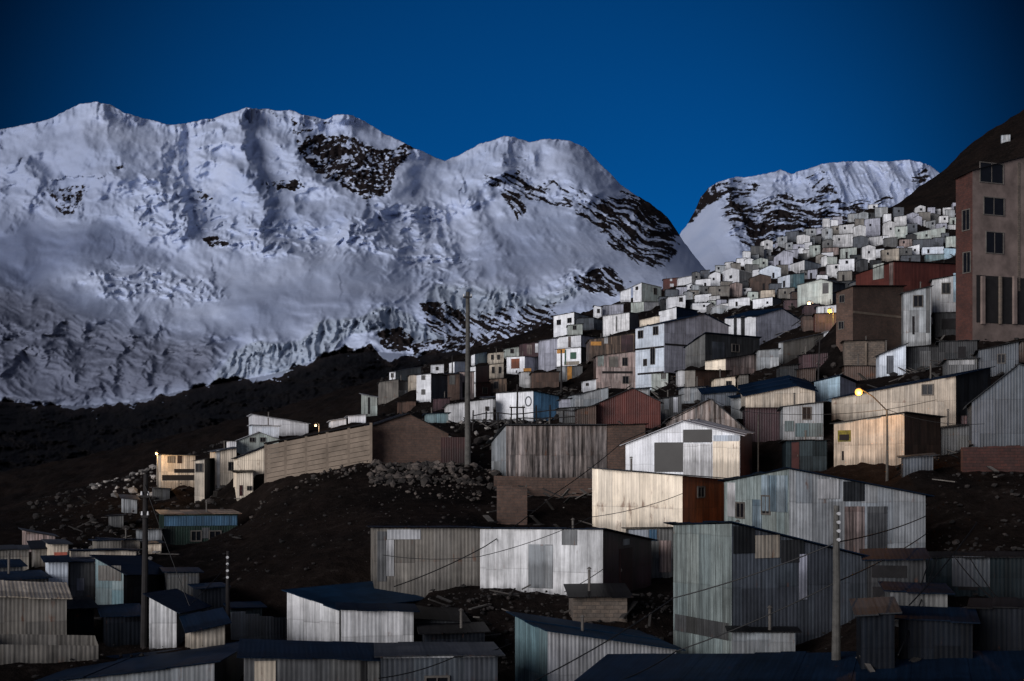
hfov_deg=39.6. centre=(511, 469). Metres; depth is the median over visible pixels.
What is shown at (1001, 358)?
window
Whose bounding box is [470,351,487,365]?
tin house
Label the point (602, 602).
block shed
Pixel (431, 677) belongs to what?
window
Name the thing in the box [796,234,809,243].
tin hut
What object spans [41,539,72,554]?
tin shed
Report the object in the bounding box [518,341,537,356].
tin house
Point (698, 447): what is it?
tin house
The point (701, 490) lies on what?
window
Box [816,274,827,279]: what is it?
tin hut
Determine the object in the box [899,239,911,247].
tin hut
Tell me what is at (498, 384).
tin house
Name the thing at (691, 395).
tin shed
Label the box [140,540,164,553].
tin shed
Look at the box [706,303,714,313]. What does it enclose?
tin hut
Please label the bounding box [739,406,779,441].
tin shed
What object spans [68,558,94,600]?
tin shed
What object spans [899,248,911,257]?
tin hut
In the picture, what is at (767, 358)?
tin house
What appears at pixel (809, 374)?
tin shed
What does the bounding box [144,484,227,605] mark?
cable
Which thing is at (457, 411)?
tin shed
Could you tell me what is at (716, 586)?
cable
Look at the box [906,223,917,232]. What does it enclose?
tin hut
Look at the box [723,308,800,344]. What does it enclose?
tin house
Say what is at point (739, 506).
window
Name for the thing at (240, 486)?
door
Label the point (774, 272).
tin hut
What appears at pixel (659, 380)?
tin house
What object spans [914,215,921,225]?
tin hut
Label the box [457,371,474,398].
tin house
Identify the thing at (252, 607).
tin shed
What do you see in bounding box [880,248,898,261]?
tin hut
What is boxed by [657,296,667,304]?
tin hut
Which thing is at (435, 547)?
tin shed
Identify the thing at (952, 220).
tin hut
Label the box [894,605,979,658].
tin shed
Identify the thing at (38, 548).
tin shed
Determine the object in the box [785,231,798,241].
tin hut
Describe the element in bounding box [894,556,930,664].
cable
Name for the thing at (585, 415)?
tin shed
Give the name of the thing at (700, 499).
tin house
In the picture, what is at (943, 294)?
tin shed
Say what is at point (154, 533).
tin shed
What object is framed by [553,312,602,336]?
tin house
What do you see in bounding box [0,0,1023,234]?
sky
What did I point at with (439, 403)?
tin shed
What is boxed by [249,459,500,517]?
rubble
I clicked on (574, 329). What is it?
tin house
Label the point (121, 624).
tin shed
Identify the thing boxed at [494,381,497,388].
window
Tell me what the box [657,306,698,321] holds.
tin house
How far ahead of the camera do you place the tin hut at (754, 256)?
358.86 m
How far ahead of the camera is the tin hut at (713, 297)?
281.88 m
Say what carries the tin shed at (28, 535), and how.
on the ground
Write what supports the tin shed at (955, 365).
on the ground
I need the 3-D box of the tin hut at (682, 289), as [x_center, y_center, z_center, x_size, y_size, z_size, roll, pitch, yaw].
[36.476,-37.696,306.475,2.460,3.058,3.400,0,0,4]
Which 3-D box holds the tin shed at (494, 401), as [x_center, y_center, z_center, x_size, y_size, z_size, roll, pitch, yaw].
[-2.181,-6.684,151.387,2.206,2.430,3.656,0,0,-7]
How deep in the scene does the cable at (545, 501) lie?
68.81 m
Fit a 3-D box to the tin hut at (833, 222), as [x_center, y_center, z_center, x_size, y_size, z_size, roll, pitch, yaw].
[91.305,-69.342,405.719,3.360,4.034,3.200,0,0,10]
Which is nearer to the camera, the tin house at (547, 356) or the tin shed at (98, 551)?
the tin shed at (98, 551)
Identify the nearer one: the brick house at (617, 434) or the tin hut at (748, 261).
the brick house at (617, 434)
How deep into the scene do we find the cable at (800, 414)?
81.46 m
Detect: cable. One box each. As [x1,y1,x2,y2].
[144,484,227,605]
[379,643,511,678]
[384,493,682,558]
[394,399,710,586]
[533,516,925,680]
[621,534,925,679]
[713,399,886,414]
[887,409,975,424]
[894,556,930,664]
[898,556,937,654]
[908,522,977,605]
[955,558,991,597]
[969,557,996,596]
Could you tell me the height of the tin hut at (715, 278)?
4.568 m
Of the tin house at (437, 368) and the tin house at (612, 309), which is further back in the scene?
the tin house at (612, 309)
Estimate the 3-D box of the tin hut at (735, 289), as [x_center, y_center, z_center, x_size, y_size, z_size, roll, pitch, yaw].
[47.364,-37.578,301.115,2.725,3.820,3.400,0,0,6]
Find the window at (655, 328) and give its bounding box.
[653,326,658,334]
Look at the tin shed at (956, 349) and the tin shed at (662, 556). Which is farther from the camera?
the tin shed at (956, 349)
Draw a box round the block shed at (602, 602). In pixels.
[563,567,633,621]
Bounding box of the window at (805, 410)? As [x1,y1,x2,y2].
[802,407,810,419]
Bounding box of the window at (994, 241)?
[985,231,1003,254]
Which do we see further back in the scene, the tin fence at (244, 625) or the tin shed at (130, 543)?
the tin shed at (130, 543)
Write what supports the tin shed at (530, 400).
on the ground
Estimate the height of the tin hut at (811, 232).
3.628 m
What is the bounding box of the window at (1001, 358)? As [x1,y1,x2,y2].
[997,354,1005,363]
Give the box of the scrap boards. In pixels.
[68,254,1004,671]
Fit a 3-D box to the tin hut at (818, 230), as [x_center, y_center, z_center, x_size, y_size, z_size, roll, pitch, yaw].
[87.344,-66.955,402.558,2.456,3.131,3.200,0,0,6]
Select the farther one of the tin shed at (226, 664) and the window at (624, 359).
the window at (624, 359)
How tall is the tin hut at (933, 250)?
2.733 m
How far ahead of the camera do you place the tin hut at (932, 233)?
375.85 m
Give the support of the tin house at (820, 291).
on the ground
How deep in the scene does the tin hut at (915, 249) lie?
344.60 m
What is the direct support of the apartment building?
on the ground
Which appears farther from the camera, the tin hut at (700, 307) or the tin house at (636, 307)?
the tin house at (636, 307)
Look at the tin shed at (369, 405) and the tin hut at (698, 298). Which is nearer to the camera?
the tin shed at (369, 405)
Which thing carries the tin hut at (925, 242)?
on the ground
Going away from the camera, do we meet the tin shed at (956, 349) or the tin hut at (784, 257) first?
the tin shed at (956, 349)
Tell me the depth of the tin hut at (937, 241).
357.74 m
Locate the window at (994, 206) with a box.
[983,196,1004,216]
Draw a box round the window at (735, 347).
[732,344,739,351]
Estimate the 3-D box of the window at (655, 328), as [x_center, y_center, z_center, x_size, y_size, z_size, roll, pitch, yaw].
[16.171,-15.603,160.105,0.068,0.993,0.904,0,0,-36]
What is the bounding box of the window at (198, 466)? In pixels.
[195,463,202,471]
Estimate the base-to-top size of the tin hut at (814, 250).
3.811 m
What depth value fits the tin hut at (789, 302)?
211.37 m
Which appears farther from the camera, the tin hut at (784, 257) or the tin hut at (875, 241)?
the tin hut at (875, 241)
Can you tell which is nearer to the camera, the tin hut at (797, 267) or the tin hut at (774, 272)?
the tin hut at (774, 272)
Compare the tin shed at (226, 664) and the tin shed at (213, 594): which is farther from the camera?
the tin shed at (213, 594)
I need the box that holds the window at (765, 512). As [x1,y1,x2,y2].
[761,495,770,514]
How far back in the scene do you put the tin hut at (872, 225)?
395.13 m
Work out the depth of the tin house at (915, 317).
122.19 m
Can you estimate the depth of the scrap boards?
79.94 m
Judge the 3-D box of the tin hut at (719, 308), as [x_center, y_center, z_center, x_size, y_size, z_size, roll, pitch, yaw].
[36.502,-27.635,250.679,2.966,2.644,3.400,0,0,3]
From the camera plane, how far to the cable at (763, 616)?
46.55 m
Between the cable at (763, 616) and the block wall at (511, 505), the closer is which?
the cable at (763, 616)
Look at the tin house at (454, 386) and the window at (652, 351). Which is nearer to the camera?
the window at (652, 351)
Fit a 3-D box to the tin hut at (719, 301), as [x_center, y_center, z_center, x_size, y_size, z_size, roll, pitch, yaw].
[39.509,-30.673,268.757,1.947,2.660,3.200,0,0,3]
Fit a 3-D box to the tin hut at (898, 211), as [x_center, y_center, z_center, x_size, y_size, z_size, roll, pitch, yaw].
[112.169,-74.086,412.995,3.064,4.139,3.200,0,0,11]
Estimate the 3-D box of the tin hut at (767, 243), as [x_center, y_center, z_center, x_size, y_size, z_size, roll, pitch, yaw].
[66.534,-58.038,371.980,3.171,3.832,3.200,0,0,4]
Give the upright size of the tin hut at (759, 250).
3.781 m
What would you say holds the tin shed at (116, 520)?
on the ground
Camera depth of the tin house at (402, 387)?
187.53 m
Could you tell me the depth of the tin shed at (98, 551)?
77.54 m
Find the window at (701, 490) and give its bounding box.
[697,486,705,497]
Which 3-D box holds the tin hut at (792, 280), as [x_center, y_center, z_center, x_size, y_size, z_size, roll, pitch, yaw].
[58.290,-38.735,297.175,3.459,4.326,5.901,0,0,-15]
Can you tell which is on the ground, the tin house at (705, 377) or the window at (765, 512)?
the tin house at (705, 377)
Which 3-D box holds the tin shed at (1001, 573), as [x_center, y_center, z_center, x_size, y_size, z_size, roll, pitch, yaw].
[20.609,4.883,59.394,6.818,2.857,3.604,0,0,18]
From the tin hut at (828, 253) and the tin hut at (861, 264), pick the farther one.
the tin hut at (828, 253)
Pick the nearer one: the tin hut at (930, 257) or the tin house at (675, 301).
the tin house at (675, 301)
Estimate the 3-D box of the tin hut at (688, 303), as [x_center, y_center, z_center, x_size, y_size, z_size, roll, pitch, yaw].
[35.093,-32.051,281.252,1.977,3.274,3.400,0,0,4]
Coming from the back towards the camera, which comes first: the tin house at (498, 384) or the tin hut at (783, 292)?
the tin hut at (783, 292)
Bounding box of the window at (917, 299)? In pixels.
[913,295,922,306]
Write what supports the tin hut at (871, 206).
on the ground
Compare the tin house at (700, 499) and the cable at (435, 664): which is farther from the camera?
the tin house at (700, 499)
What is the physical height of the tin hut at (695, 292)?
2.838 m
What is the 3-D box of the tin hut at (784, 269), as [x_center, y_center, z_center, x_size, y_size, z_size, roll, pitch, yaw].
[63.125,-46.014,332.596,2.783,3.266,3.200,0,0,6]
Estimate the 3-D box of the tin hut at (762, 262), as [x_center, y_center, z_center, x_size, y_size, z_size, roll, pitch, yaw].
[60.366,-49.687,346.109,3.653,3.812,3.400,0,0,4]
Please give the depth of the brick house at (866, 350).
118.29 m
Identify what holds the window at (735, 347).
in the tin house at (700, 349)
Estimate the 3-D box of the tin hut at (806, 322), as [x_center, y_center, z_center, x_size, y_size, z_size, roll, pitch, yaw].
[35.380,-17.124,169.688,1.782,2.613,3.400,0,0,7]
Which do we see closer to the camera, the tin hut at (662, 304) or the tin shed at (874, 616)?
the tin shed at (874, 616)
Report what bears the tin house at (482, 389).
on the ground
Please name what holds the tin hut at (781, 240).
on the ground
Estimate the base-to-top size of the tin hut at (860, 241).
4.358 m
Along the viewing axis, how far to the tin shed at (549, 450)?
91.94 m
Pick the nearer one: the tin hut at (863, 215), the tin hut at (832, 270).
the tin hut at (832, 270)
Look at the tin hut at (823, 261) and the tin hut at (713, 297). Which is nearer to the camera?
the tin hut at (713, 297)
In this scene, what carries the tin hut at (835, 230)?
on the ground
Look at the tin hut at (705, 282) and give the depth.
312.06 m
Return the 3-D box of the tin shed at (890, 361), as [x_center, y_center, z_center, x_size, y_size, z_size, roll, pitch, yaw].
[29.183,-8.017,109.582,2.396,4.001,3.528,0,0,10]
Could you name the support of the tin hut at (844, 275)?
on the ground
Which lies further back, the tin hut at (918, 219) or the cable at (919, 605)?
the tin hut at (918, 219)
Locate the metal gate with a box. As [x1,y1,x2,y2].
[441,437,464,464]
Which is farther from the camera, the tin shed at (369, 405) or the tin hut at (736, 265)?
the tin hut at (736, 265)
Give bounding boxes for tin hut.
[576,317,593,329]
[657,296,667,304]
[660,299,665,309]
[664,289,677,296]
[675,286,686,295]
[683,291,692,299]
[685,299,694,308]
[687,290,698,298]
[690,302,711,312]
[691,271,700,283]
[691,284,702,289]
[694,278,710,285]
[694,293,711,302]
[699,286,708,293]
[700,270,709,278]
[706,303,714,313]
[708,271,719,285]
[708,285,729,296]
[709,295,719,299]
[710,304,727,314]
[715,265,725,273]
[716,299,726,304]
[720,281,732,285]
[722,268,751,282]
[724,261,733,268]
[728,297,749,309]
[729,282,742,296]
[730,263,740,269]
[736,257,746,265]
[740,281,748,286]
[742,251,750,257]
[742,287,751,295]
[744,258,753,267]
[745,264,758,271]
[747,291,758,300]
[748,274,771,293]
[750,245,763,257]
[750,254,758,258]
[752,257,767,268]
[752,269,759,276]
[752,297,781,308]
[758,265,780,278]
[760,239,772,251]
[760,289,774,297]
[764,249,770,258]
[767,255,775,259]
[768,283,781,294]
[773,250,792,270]
[776,236,786,247]
[776,265,787,275]
[777,273,803,287]
[777,287,794,298]
[782,249,797,258]
[783,299,797,309]
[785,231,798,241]
[785,242,792,249]
[789,260,820,272]
[789,291,797,298]
[793,244,803,252]
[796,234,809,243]
[798,253,806,259]
[800,270,806,278]
[800,315,812,331]
[801,303,819,314]
[803,228,815,236]
[803,242,811,249]
[803,249,808,258]
[807,269,817,278]
[809,245,819,257]
[810,237,814,244]
[812,236,820,243]
[815,254,823,263]
[816,227,824,234]
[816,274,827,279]
[820,255,826,266]
[821,227,832,241]
[821,239,833,247]
[821,252,833,255]
[822,218,829,227]
[822,247,838,254]
[826,263,839,278]
[827,256,836,263]
[830,219,837,227]
[831,225,838,234]
[832,216,841,224]
[832,233,852,247]
[836,270,852,280]
[838,258,854,270]
[839,223,854,233]
[839,280,855,287]
[840,247,856,258]
[847,213,857,222]
[850,255,860,265]
[852,235,867,247]
[853,224,865,236]
[854,219,863,225]
[855,258,867,271]
[858,211,868,218]
[860,245,875,262]
[864,217,879,236]
[867,204,877,208]
[868,212,874,218]
[868,236,881,245]
[869,260,881,267]
[874,207,887,217]
[876,248,884,257]
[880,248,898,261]
[882,213,891,222]
[882,221,895,237]
[883,237,897,246]
[893,207,903,219]
[894,215,906,225]
[895,226,906,238]
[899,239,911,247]
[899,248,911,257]
[900,254,920,261]
[905,233,916,239]
[906,212,918,222]
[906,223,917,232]
[907,244,919,254]
[912,239,932,248]
[913,226,945,238]
[914,205,925,212]
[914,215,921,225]
[918,211,930,220]
[921,246,943,254]
[924,254,944,261]
[926,220,934,228]
[927,207,934,212]
[930,213,939,223]
[932,237,942,245]
[935,208,940,214]
[935,223,946,228]
[938,215,948,222]
[941,233,948,242]
[942,207,951,214]
[943,248,955,258]
[945,209,954,221]
[945,236,955,247]
[947,224,955,229]
[949,217,955,224]
[951,202,955,214]
[1000,134,1010,142]
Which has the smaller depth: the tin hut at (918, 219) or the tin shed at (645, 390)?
the tin shed at (645, 390)
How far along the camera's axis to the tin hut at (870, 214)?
417.92 m
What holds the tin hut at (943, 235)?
on the ground
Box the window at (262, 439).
[260,437,265,441]
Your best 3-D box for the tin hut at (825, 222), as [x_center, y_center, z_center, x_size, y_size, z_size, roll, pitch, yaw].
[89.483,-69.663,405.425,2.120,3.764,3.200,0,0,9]
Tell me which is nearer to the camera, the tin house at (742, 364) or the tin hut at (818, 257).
the tin house at (742, 364)
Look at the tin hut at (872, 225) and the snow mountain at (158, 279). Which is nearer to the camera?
the tin hut at (872, 225)
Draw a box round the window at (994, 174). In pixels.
[979,161,1003,184]
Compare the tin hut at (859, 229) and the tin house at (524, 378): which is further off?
the tin hut at (859, 229)
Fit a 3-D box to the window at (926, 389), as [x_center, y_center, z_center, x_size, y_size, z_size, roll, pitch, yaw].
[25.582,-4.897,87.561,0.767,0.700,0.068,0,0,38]
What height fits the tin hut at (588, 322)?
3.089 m
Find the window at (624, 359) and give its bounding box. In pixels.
[622,357,627,365]
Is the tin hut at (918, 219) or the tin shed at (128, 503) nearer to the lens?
the tin shed at (128, 503)
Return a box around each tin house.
[154,454,198,490]
[156,500,241,544]
[193,458,213,500]
[207,441,238,490]
[231,443,273,478]
[235,431,279,458]
[377,375,399,404]
[387,366,422,380]
[398,375,407,396]
[406,374,417,391]
[417,373,449,401]
[429,363,444,373]
[445,373,461,400]
[449,361,464,372]
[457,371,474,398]
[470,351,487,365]
[470,365,488,382]
[474,382,490,396]
[486,348,504,363]
[488,360,503,378]
[488,378,507,393]
[502,346,518,358]
[507,351,537,373]
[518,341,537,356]
[518,368,531,387]
[529,371,559,387]
[537,338,557,371]
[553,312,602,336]
[554,347,585,366]
[555,365,582,381]
[556,335,595,348]
[566,323,583,334]
[585,332,634,363]
[588,456,723,531]
[592,305,601,317]
[592,350,634,388]
[593,387,663,427]
[602,304,623,315]
[602,312,638,336]
[619,287,631,301]
[619,418,754,478]
[629,301,658,312]
[631,282,661,301]
[633,313,729,389]
[640,315,659,326]
[649,372,675,390]
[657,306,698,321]
[662,277,678,290]
[663,397,746,429]
[663,520,868,653]
[665,295,685,308]
[674,369,686,386]
[676,275,691,285]
[682,369,731,386]
[683,332,761,368]
[704,354,755,381]
[709,369,735,386]
[718,467,933,552]
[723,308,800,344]
[753,348,780,370]
[776,393,826,439]
[777,333,823,363]
[797,279,845,306]
[812,307,835,331]
[815,299,835,312]
[826,363,995,425]
[853,260,955,291]
[899,282,933,345]
[963,363,1023,446]
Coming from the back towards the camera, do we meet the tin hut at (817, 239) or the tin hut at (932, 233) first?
the tin hut at (817, 239)
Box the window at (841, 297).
[839,294,844,302]
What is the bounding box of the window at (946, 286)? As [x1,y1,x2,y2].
[941,282,950,293]
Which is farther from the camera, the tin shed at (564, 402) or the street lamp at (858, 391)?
the tin shed at (564, 402)
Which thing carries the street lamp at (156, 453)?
on the ground
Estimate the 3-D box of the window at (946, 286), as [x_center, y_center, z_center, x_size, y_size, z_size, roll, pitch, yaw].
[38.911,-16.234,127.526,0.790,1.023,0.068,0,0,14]
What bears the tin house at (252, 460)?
on the ground
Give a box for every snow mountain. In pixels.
[0,101,705,471]
[680,160,938,271]
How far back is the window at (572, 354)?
211.81 m
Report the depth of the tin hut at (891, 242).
362.62 m
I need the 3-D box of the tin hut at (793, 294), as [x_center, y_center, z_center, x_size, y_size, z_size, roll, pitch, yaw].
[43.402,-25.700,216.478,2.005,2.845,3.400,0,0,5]
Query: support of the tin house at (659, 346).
on the ground
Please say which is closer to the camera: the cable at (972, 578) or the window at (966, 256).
the cable at (972, 578)
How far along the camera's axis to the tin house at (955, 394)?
88.52 m
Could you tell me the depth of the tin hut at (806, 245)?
362.72 m
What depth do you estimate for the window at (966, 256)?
112.60 m
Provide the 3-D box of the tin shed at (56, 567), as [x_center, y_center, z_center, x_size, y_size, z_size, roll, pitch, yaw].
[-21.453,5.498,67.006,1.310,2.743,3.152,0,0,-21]
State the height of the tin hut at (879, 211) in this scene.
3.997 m
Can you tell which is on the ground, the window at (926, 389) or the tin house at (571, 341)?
the tin house at (571, 341)
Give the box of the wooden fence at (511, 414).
[472,405,575,430]
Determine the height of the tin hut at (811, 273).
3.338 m
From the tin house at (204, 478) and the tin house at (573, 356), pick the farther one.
the tin house at (573, 356)
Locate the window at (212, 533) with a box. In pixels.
[209,530,221,538]
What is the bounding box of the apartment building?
[952,156,1023,341]
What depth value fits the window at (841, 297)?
120.83 m
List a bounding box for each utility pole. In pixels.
[140,474,149,647]
[226,551,229,615]
[463,292,471,464]
[509,384,524,423]
[560,350,561,394]
[757,415,758,471]
[817,337,819,379]
[832,506,840,659]
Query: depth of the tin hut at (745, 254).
354.44 m
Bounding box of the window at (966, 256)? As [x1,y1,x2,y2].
[962,251,970,273]
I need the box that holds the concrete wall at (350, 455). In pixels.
[264,422,372,482]
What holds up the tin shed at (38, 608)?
on the ground
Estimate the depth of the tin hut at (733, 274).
313.57 m
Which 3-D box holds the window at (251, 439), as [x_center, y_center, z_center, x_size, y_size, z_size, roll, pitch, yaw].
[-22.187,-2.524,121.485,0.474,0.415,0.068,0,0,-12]
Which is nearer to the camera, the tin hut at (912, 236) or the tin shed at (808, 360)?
the tin shed at (808, 360)
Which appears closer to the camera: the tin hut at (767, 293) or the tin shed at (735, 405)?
the tin shed at (735, 405)
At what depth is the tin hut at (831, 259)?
332.36 m
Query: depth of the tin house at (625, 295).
311.99 m
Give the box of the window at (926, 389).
[921,384,933,395]
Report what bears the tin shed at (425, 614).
on the ground
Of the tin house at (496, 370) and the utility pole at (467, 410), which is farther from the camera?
the tin house at (496, 370)
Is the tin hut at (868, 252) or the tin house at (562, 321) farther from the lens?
the tin hut at (868, 252)
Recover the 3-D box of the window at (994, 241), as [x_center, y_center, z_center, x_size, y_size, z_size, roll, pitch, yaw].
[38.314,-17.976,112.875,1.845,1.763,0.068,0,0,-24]
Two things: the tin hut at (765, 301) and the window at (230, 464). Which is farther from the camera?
the tin hut at (765, 301)
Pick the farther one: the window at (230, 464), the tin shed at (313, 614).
the window at (230, 464)
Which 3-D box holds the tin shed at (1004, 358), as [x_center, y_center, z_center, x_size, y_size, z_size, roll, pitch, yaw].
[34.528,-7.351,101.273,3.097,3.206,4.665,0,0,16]
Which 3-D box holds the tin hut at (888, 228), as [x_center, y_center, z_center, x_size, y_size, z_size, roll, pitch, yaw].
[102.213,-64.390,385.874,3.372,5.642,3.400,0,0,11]
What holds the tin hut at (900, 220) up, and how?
on the ground
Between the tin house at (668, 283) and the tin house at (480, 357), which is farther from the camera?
the tin house at (668, 283)
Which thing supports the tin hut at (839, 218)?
on the ground
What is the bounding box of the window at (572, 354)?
[570,352,575,358]
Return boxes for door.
[239,485,241,495]
[567,366,571,379]
[620,547,632,589]
[791,442,798,468]
[958,346,965,357]
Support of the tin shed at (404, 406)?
on the ground
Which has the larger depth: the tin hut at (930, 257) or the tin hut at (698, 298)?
the tin hut at (930, 257)
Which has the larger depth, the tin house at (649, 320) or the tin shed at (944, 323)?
the tin house at (649, 320)
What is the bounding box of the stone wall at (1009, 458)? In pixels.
[961,445,1023,471]
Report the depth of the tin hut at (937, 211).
425.51 m
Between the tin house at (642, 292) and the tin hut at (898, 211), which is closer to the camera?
the tin house at (642, 292)
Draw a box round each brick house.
[365,412,450,463]
[607,423,648,469]
[833,285,906,351]
[840,336,887,364]
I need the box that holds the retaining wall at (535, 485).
[494,476,591,496]
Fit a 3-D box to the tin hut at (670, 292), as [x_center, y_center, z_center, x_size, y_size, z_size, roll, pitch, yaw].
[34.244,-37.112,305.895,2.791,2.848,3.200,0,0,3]
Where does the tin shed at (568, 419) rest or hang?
on the ground
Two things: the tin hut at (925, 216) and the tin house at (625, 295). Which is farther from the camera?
the tin hut at (925, 216)
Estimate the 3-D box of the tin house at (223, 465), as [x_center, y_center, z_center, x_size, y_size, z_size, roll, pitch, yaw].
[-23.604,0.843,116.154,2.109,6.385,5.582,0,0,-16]
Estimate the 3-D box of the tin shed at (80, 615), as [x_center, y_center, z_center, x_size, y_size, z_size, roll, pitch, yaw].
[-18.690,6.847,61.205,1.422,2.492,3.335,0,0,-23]
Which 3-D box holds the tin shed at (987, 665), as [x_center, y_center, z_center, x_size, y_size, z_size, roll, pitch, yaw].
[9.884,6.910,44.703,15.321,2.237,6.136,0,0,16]
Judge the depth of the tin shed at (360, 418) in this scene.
129.89 m
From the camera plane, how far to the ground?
84.03 m
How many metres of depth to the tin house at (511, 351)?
239.88 m
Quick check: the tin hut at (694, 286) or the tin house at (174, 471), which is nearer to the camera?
the tin house at (174, 471)
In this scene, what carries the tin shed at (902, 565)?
on the ground
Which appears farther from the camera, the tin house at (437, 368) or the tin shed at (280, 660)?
the tin house at (437, 368)
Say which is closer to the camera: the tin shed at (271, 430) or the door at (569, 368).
the tin shed at (271, 430)
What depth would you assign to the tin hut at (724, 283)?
308.03 m
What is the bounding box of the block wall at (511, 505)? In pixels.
[497,485,526,524]
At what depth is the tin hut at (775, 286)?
285.91 m
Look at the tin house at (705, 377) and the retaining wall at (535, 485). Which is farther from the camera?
the tin house at (705, 377)
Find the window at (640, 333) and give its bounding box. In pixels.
[638,330,642,338]
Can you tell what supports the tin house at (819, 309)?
on the ground
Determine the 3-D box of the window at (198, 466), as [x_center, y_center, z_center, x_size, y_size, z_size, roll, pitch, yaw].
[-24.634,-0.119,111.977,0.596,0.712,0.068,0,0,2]
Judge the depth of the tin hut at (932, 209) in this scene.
422.47 m
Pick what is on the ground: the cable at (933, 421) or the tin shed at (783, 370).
the tin shed at (783, 370)
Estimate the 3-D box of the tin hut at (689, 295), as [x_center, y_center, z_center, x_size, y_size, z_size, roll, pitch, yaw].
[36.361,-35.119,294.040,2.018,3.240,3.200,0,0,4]
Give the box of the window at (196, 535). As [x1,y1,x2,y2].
[191,530,201,541]
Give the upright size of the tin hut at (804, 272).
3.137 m
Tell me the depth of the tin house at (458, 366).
215.54 m
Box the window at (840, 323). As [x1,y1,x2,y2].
[838,321,843,329]
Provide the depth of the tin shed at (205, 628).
53.48 m
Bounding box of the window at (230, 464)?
[228,462,233,470]
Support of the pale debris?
on the ground
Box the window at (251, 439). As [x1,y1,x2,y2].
[249,437,254,441]
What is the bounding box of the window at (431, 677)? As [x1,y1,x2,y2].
[424,675,449,680]
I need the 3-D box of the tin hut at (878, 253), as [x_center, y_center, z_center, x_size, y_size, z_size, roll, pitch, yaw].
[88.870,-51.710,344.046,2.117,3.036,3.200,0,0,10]
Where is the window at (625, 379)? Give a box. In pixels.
[622,376,628,383]
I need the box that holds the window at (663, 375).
[661,373,665,378]
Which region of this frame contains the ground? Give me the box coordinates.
[0,109,1023,680]
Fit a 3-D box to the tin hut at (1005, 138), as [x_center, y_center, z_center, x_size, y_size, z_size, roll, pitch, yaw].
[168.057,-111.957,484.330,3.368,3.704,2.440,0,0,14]
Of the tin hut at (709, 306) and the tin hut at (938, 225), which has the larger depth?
the tin hut at (938, 225)
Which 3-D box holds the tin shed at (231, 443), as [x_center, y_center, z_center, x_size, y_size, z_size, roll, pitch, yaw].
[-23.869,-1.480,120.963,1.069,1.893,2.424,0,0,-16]
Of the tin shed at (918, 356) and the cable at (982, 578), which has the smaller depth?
the cable at (982, 578)
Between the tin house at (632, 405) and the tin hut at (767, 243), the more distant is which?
the tin hut at (767, 243)
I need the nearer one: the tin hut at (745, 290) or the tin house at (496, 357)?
the tin house at (496, 357)
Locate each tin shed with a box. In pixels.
[0,545,29,570]
[0,553,52,581]
[0,559,27,570]
[0,580,72,634]
[0,634,97,664]
[19,528,58,551]
[27,540,46,567]
[35,641,243,680]
[40,555,73,583]
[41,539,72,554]
[67,596,99,634]
[68,548,140,558]
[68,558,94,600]
[88,538,124,548]
[89,555,164,604]
[95,528,141,550]
[97,603,140,646]
[105,514,126,527]
[118,494,139,513]
[132,528,165,540]
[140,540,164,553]
[143,588,211,648]
[150,487,172,500]
[159,567,203,594]
[179,607,231,648]
[187,582,230,611]
[223,601,266,615]
[227,441,235,446]
[230,470,255,500]
[237,639,380,680]
[246,412,309,435]
[247,418,279,437]
[281,581,423,640]
[326,417,347,427]
[335,602,419,642]
[344,414,367,423]
[359,393,379,415]
[366,526,479,597]
[374,642,504,680]
[397,400,417,413]
[414,605,470,641]
[416,608,490,641]
[422,407,450,422]
[431,392,451,410]
[442,398,494,422]
[473,518,657,594]
[481,396,495,407]
[486,418,610,478]
[493,390,562,420]
[506,611,685,680]
[554,406,585,423]
[556,398,572,407]
[564,386,610,406]
[572,404,597,423]
[574,650,1023,680]
[579,378,597,391]
[621,527,672,578]
[635,387,651,395]
[658,390,683,419]
[676,376,707,403]
[697,385,738,405]
[725,605,801,653]
[728,394,741,418]
[735,373,750,389]
[738,375,818,408]
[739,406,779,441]
[774,364,799,376]
[779,430,830,470]
[794,367,815,381]
[797,344,828,368]
[811,374,858,401]
[829,411,946,466]
[839,354,875,380]
[849,596,901,668]
[859,548,931,597]
[873,340,907,377]
[878,581,954,626]
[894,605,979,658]
[897,453,937,476]
[906,345,938,372]
[926,551,1023,598]
[928,273,955,325]
[931,312,955,338]
[935,340,979,366]
[939,357,980,375]
[941,409,968,454]
[960,414,966,423]
[967,597,1023,650]
[973,340,1021,376]
[1019,340,1023,362]
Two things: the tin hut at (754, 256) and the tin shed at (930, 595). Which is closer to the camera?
the tin shed at (930, 595)
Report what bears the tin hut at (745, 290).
on the ground
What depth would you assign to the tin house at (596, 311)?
284.99 m
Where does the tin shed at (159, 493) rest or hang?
on the ground
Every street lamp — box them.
[155,451,157,486]
[827,307,833,325]
[855,386,888,480]
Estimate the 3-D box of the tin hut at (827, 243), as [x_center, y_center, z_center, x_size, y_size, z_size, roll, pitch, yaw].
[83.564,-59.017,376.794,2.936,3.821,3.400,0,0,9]
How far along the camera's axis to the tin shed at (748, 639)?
50.15 m
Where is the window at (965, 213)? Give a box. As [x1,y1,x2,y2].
[962,208,969,231]
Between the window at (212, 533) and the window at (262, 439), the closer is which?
the window at (212, 533)
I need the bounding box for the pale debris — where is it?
[73,419,545,559]
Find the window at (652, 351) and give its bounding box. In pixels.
[650,346,654,364]
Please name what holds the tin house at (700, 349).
on the ground
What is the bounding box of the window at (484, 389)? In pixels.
[482,387,487,393]
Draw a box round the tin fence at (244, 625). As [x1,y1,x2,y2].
[231,611,286,639]
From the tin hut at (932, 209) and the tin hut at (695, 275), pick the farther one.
the tin hut at (932, 209)
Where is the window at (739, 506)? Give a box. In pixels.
[735,502,744,518]

